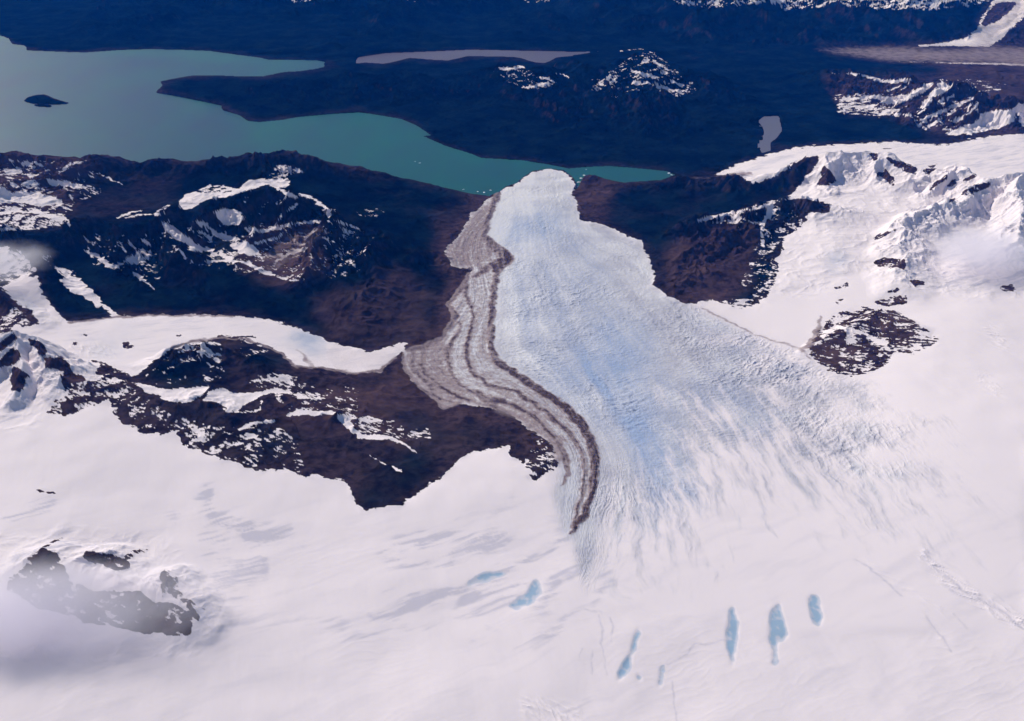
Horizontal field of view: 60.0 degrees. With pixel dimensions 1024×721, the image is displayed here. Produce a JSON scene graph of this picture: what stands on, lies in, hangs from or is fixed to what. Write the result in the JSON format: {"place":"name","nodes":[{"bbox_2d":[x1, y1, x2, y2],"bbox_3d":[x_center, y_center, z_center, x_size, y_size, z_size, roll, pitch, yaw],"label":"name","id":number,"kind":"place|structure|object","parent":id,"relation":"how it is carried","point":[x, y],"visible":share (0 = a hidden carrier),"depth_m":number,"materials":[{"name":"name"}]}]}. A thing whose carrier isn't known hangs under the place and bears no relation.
{"place":"outdoors","nodes":[
{"label":"outdoors","id":0,"kind":"place"},
{"bbox_2d":[0,151,181,231],"bbox_3d":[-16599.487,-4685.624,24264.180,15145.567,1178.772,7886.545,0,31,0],"label":"mountain ridge","id":1,"kind":"structure","parent":0,"point":[43,192],"depth_m":24470.68,"materials":[{"name":"brown stone"}]},
{"bbox_2d":[0,151,486,351],"bbox_3d":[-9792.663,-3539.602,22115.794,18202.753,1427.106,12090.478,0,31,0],"label":"mountain ridge","id":2,"kind":"structure","parent":0,"point":[353,258],"depth_m":20406.69,"materials":[{"name":"brown stone"}]},
{"bbox_2d":[0,0,638,62],"bbox_3d":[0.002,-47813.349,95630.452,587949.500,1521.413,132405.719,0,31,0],"label":"hills","id":3,"kind":"structure","parent":0,"point":[345,31],"depth_m":45992.87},
{"bbox_2d":[102,336,559,510],"bbox_3d":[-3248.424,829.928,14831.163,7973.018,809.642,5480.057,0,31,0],"label":"mountain ridge","id":4,"kind":"structure","parent":0,"point":[391,433],"depth_m":14403.70,"materials":[{"name":"brown stone"}]},
{"bbox_2d":[0,36,674,195],"bbox_3d":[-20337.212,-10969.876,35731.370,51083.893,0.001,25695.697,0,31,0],"label":"lake","id":5,"kind":"structure","parent":0,"point":[117,105],"depth_m":31157.03,"materials":[{"name":"liquid"}]},
{"bbox_2d":[24,95,67,103],"bbox_3d":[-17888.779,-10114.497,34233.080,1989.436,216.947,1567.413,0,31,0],"label":"island","id":6,"kind":"structure","parent":5,"relation":"in","point":[39,99],"depth_m":33902.33,"materials":[{"name":"stone"}]},
{"bbox_2d":[156,49,758,176],"bbox_3d":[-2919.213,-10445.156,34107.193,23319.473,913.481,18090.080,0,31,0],"label":"mountain ridge","id":7,"kind":"structure","parent":0,"point":[642,109],"depth_m":33253.12,"materials":[{"name":"blue stone"}]},
{"bbox_2d":[356,50,589,63],"bbox_3d":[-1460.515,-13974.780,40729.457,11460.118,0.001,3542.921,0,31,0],"label":"lake","id":8,"kind":"structure","parent":0,"point":[541,56],"depth_m":40859.07,"materials":[{"name":"liquid"}]},
{"bbox_2d":[0,35,1023,720],"bbox_3d":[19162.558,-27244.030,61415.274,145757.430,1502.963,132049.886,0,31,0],"label":"snowfield ground","id":9,"kind":"structure","parent":0,"point":[314,597],"depth_m":11056.95,"materials":[{"name":"white snow"}]},
{"bbox_2d":[0,287,40,331],"bbox_3d":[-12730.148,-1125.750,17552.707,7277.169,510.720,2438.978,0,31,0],"label":"rock outcrop","id":10,"kind":"object","parent":9,"relation":"on","point":[13,313],"visible":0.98,"depth_m":17461.16,"materials":[{"name":"grey stone"}]},
{"bbox_2d":[3,274,65,327],"bbox_3d":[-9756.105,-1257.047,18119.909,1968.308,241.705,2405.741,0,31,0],"label":"glacier","id":11,"kind":"object","parent":9,"relation":"on","point":[26,290],"visible":1,"depth_m":18179.30,"materials":[{"name":"white snow"}]},
{"bbox_2d":[37,489,57,493],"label":"rock outcrop","id":12,"kind":"object","parent":9,"relation":"on","point":[43,491],"visible":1,"depth_m":12480.52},
{"bbox_2d":[0,333,116,431],"bbox_3d":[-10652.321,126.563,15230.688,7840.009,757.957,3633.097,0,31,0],"label":"snow peaks","id":13,"kind":"object","parent":9,"relation":"on","point":[39,380],"visible":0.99,"depth_m":14880.92,"materials":[{"name":"white snow"}]},
{"bbox_2d":[6,548,192,636],"bbox_3d":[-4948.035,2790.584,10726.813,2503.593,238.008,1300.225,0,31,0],"label":"rock outcrop","id":14,"kind":"object","parent":9,"relation":"on","point":[40,580],"visible":1,"depth_m":10614.90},
{"bbox_2d":[83,550,130,570],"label":"rock outcrop","id":15,"kind":"object","parent":9,"relation":"on","point":[114,562],"visible":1,"depth_m":11114.41,"materials":[{"name":"grey stone"}]},
{"bbox_2d":[123,548,148,559],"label":"rock outcrop","id":16,"kind":"object","parent":9,"relation":"on","point":[132,553],"visible":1,"depth_m":11435.89,"materials":[{"name":"grey stone"}]},
{"bbox_2d":[158,568,200,621],"bbox_3d":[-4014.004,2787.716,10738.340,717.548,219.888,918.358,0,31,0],"label":"rock outcrop","id":17,"kind":"object","parent":9,"relation":"on","point":[169,584],"visible":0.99,"depth_m":10704.88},
{"bbox_2d":[0,314,409,375],"bbox_3d":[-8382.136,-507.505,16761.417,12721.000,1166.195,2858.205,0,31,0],"label":"glacier","id":18,"kind":"object","parent":9,"relation":"on","point":[150,337],"visible":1,"depth_m":17062.86,"materials":[{"name":"white snow"}]},
{"bbox_2d":[120,341,133,349],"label":"rock outcrop","id":19,"kind":"object","parent":18,"relation":"on","point":[126,345],"visible":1,"depth_m":16676.59,"materials":[{"name":"grey stone"}]},
{"bbox_2d":[467,571,505,584],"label":"meltwater pool","id":20,"kind":"structure","parent":9,"relation":"on","point":[485,576],"depth_m":11276.50,"materials":[{"name":"blue liquid"}]},
{"bbox_2d":[509,579,541,609],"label":"meltwater pool","id":21,"kind":"structure","parent":9,"relation":"on","point":[532,595],"depth_m":10937.14,"materials":[{"name":"blue liquid"}]},
{"bbox_2d":[617,630,639,679],"bbox_3d":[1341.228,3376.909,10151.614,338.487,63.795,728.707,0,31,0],"label":"meltwater pool","id":22,"kind":"structure","parent":9,"relation":"on","point":[624,669],"depth_m":10032.67,"materials":[{"name":"blue liquid"}]},
{"bbox_2d":[403,169,897,554],"bbox_3d":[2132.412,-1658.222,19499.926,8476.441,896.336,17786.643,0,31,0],"label":"glacier","id":23,"kind":"object","parent":9,"relation":"on","point":[657,418],"visible":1,"depth_m":15540.49,"materials":[{"name":"white ice"}]},
{"bbox_2d":[659,665,663,684],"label":"meltwater pool","id":24,"kind":"structure","parent":9,"relation":"on","point":[662,671],"depth_m":9915.28,"materials":[{"name":"blue liquid"}]},
{"bbox_2d":[726,606,738,665],"bbox_3d":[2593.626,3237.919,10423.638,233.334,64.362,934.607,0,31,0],"label":"meltwater pool","id":25,"kind":"structure","parent":9,"relation":"on","point":[731,632],"depth_m":10443.42,"materials":[{"name":"blue liquid"}]},
{"bbox_2d":[768,603,787,665],"bbox_3d":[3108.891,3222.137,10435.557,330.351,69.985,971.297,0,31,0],"label":"meltwater pool","id":26,"kind":"structure","parent":9,"relation":"on","point":[778,630],"depth_m":10474.36,"materials":[{"name":"blue liquid"}]},
{"bbox_2d":[808,595,822,625],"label":"meltwater pool","id":27,"kind":"structure","parent":9,"relation":"on","point":[816,614],"depth_m":10740.82,"materials":[{"name":"blue liquid"}]},
{"bbox_2d":[834,298,843,303],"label":"rock outcrop","id":28,"kind":"object","parent":9,"relation":"on","point":[838,301],"visible":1,"depth_m":18327.12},
{"bbox_2d":[834,281,849,289],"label":"rock outcrop","id":29,"kind":"object","parent":9,"relation":"on","point":[846,284],"visible":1,"depth_m":18867.58,"materials":[{"name":"grey stone"}]},
{"bbox_2d":[713,133,1023,181],"bbox_3d":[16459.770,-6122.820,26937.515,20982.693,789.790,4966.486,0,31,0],"label":"glacier","id":30,"kind":"object","parent":9,"relation":"on","point":[995,155],"visible":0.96,"depth_m":27171.35,"materials":[{"name":"white snow"}]},
{"bbox_2d":[809,307,938,376],"bbox_3d":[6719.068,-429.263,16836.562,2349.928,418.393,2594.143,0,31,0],"label":"rock outcrop","id":31,"kind":"object","parent":9,"relation":"on","point":[851,343],"visible":1,"depth_m":16705.50,"materials":[{"name":"brown stone"}]},
{"bbox_2d":[873,294,907,306],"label":"rock outcrop","id":32,"kind":"object","parent":9,"relation":"on","point":[895,300],"visible":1,"depth_m":18041.71,"materials":[{"name":"grey stone"}]},
{"bbox_2d":[887,288,898,293],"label":"rock outcrop","id":33,"kind":"object","parent":9,"relation":"on","point":[896,290],"visible":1,"depth_m":18243.72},
{"bbox_2d":[772,148,1023,298],"bbox_3d":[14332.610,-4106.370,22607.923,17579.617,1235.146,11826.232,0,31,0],"label":"snow peaks","id":34,"kind":"object","parent":9,"relation":"on","point":[964,246],"visible":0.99,"depth_m":20799.19,"materials":[{"name":"white snow"}]},
{"bbox_2d":[816,166,836,185],"bbox_3d":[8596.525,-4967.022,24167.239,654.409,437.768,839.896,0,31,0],"label":"rock outcrop","id":35,"kind":"object","parent":34,"relation":"on","point":[827,176],"visible":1,"depth_m":24219.80,"materials":[{"name":"grey stone"}]},
{"bbox_2d":[871,228,896,240],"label":"rock outcrop","id":36,"kind":"object","parent":34,"relation":"on","point":[879,236],"visible":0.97,"depth_m":20582.82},
{"bbox_2d":[876,169,895,185],"bbox_3d":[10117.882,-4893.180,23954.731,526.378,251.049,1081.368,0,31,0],"label":"rock outcrop","id":37,"kind":"object","parent":34,"relation":"on","point":[885,174],"visible":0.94,"depth_m":24095.94,"materials":[{"name":"grey stone"}]},
{"bbox_2d":[873,257,905,269],"bbox_3d":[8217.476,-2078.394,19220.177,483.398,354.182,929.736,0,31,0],"label":"rock outcrop","id":38,"kind":"object","parent":34,"relation":"on","point":[891,262],"visible":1,"depth_m":19269.69,"materials":[{"name":"grey stone"}]},
{"bbox_2d":[910,279,925,286],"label":"rock outcrop","id":39,"kind":"object","parent":34,"relation":"on","point":[915,282],"visible":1,"depth_m":18488.64,"materials":[{"name":"grey stone"}]},
{"bbox_2d":[924,164,935,170],"bbox_3d":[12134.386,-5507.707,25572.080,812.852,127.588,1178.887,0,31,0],"label":"rock outcrop","id":40,"kind":"object","parent":34,"relation":"on","point":[931,167],"visible":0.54,"depth_m":25710.61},
{"bbox_2d":[928,174,947,189],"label":"rock outcrop","id":41,"kind":"object","parent":34,"relation":"on","point":[936,183],"visible":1,"depth_m":23126.34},
{"bbox_2d":[946,179,956,187],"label":"rock outcrop","id":42,"kind":"object","parent":34,"relation":"on","point":[952,183],"visible":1,"depth_m":23148.08,"materials":[{"name":"grey stone"}]},
{"bbox_2d":[963,174,977,180],"bbox_3d":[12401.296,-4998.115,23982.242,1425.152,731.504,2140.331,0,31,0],"label":"rock outcrop","id":43,"kind":"object","parent":34,"relation":"on","point":[973,176],"visible":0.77,"depth_m":22998.82,"materials":[{"name":"grey stone"}]},
{"bbox_2d":[960,181,990,196],"bbox_3d":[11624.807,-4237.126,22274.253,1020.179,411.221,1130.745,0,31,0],"label":"rock outcrop","id":44,"kind":"object","parent":34,"relation":"on","point":[975,188],"visible":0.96,"depth_m":22159.10,"materials":[{"name":"grey stone"}]},
{"bbox_2d":[998,283,1014,292],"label":"rock outcrop","id":45,"kind":"object","parent":34,"relation":"on","point":[1008,288],"visible":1,"depth_m":18152.41,"materials":[{"name":"grey stone"}]},
{"bbox_2d":[922,0,1023,46],"bbox_3d":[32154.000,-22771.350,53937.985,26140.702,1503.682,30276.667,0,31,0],"label":"glacier","id":46,"kind":"object","parent":9,"relation":"on","point":[1000,20],"visible":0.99,"depth_m":44461.38,"materials":[{"name":"white ice"}]},
{"bbox_2d":[571,154,829,306],"bbox_3d":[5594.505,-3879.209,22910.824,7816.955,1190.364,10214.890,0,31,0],"label":"mountain ridge","id":47,"kind":"structure","parent":0,"point":[720,238],"depth_m":22220.15,"materials":[{"name":"brown stone"}]},
{"bbox_2d":[758,116,781,152],"bbox_3d":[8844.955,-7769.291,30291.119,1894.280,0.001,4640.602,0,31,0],"label":"lake","id":48,"kind":"structure","parent":0,"point":[771,126],"depth_m":30545.67,"materials":[{"name":"grey liquid"}]},
{"bbox_2d":[638,0,993,60],"bbox_3d":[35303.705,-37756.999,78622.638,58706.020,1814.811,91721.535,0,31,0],"label":"mountain ridge","id":49,"kind":"structure","parent":0,"point":[695,30],"depth_m":44348.43,"materials":[{"name":"blue stone"}]},
{"bbox_2d":[662,45,1023,67],"bbox_3d":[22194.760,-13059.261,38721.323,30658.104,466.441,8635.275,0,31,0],"label":"valley ground","id":50,"kind":"structure","parent":0,"point":[1012,55],"depth_m":40519.83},
{"bbox_2d":[683,51,1023,177],"bbox_3d":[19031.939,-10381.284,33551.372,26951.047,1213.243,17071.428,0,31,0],"label":"forest ground","id":51,"kind":"structure","parent":0,"point":[788,89],"depth_m":34700.72,"materials":[{"name":"blue plant"}]},
{"bbox_2d":[821,70,1023,138],"bbox_3d":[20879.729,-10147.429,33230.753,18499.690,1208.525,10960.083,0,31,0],"label":"mountain ridge","id":52,"kind":"structure","parent":0,"point":[942,107],"depth_m":31816.08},
{"bbox_2d":[992,17,1023,45],"bbox_3d":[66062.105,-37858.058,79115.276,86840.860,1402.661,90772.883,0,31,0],"label":"mountain ridge","id":53,"kind":"structure","parent":0,"point":[1014,36],"depth_m":42931.12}
]}

